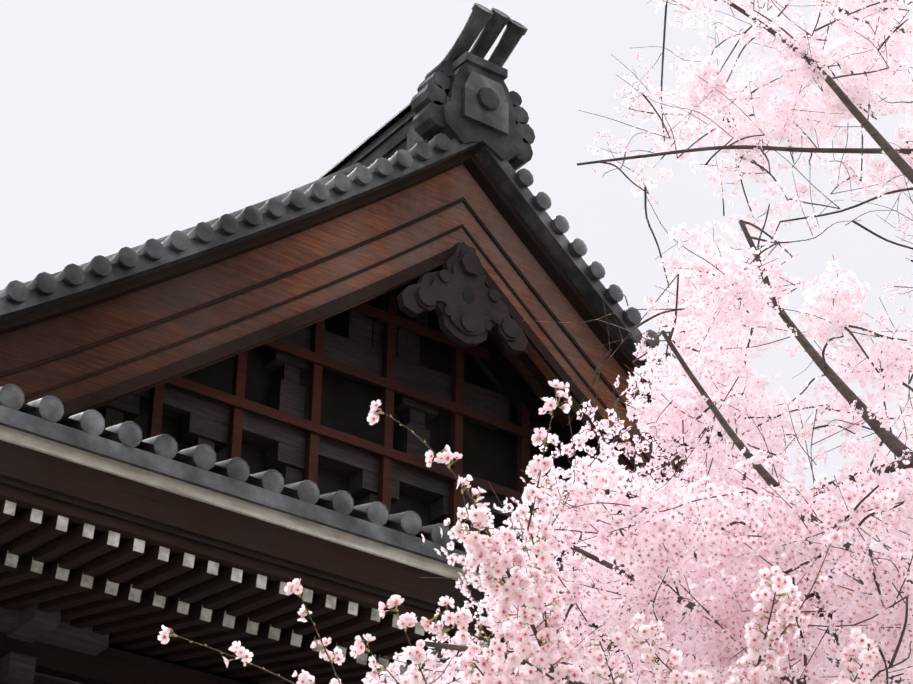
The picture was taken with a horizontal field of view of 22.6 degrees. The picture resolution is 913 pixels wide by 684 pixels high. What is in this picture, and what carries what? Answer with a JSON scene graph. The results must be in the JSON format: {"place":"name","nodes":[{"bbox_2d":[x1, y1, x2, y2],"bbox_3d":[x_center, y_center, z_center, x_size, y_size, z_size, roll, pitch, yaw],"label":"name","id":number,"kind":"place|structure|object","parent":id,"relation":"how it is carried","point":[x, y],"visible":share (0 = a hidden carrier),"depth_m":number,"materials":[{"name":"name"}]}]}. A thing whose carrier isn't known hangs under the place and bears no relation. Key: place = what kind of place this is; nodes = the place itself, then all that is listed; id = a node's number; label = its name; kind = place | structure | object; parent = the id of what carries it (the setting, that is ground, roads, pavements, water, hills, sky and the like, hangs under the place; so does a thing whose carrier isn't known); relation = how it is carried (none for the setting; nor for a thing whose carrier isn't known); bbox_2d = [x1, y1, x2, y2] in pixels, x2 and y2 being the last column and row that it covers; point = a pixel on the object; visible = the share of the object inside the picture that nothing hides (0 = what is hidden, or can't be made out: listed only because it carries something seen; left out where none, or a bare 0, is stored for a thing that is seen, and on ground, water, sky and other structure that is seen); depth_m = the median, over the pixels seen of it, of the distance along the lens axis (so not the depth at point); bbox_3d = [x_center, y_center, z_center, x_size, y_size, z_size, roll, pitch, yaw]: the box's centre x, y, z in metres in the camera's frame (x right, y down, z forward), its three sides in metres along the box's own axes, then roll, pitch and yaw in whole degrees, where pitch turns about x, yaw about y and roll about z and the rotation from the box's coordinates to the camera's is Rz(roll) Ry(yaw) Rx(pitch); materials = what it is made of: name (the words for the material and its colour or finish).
{"place":"outdoors","nodes":[
{"label":"outdoors","id":0,"kind":"place"},
{"bbox_2d":[0,601,285,683],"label":"temple body","id":1,"kind":"structure","parent":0,"point":[37,646],"depth_m":18.02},
{"bbox_2d":[0,425,802,683],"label":"roof eaves","id":2,"kind":"object","parent":1,"relation":"attached to","point":[128,558],"visible":0.67,"depth_m":16.71,"materials":[{"name":"brown wood"}]},
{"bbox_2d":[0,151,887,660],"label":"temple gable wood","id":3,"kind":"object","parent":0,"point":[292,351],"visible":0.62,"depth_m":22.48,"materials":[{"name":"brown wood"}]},
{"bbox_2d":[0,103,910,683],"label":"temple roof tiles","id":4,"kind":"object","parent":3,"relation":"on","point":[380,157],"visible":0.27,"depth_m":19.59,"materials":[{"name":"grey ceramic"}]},
{"bbox_2d":[407,3,534,170],"bbox_3d":[0.177,-2.564,23.503,1.380,1.655,1.076,20,-35,-30],"label":"roof ornament","id":5,"kind":"object","parent":4,"relation":"on","point":[463,95],"visible":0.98,"depth_m":23.25,"materials":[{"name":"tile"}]},
{"bbox_2d":[0,0,912,578],"label":"sky","id":6,"kind":"structure","parent":0,"point":[124,123],"materials":[{"name":"white"}]},
{"bbox_2d":[157,0,912,683],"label":"cherry blossom tree","id":7,"kind":"object","parent":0,"point":[893,442],"visible":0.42,"depth_m":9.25,"materials":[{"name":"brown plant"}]}
]}

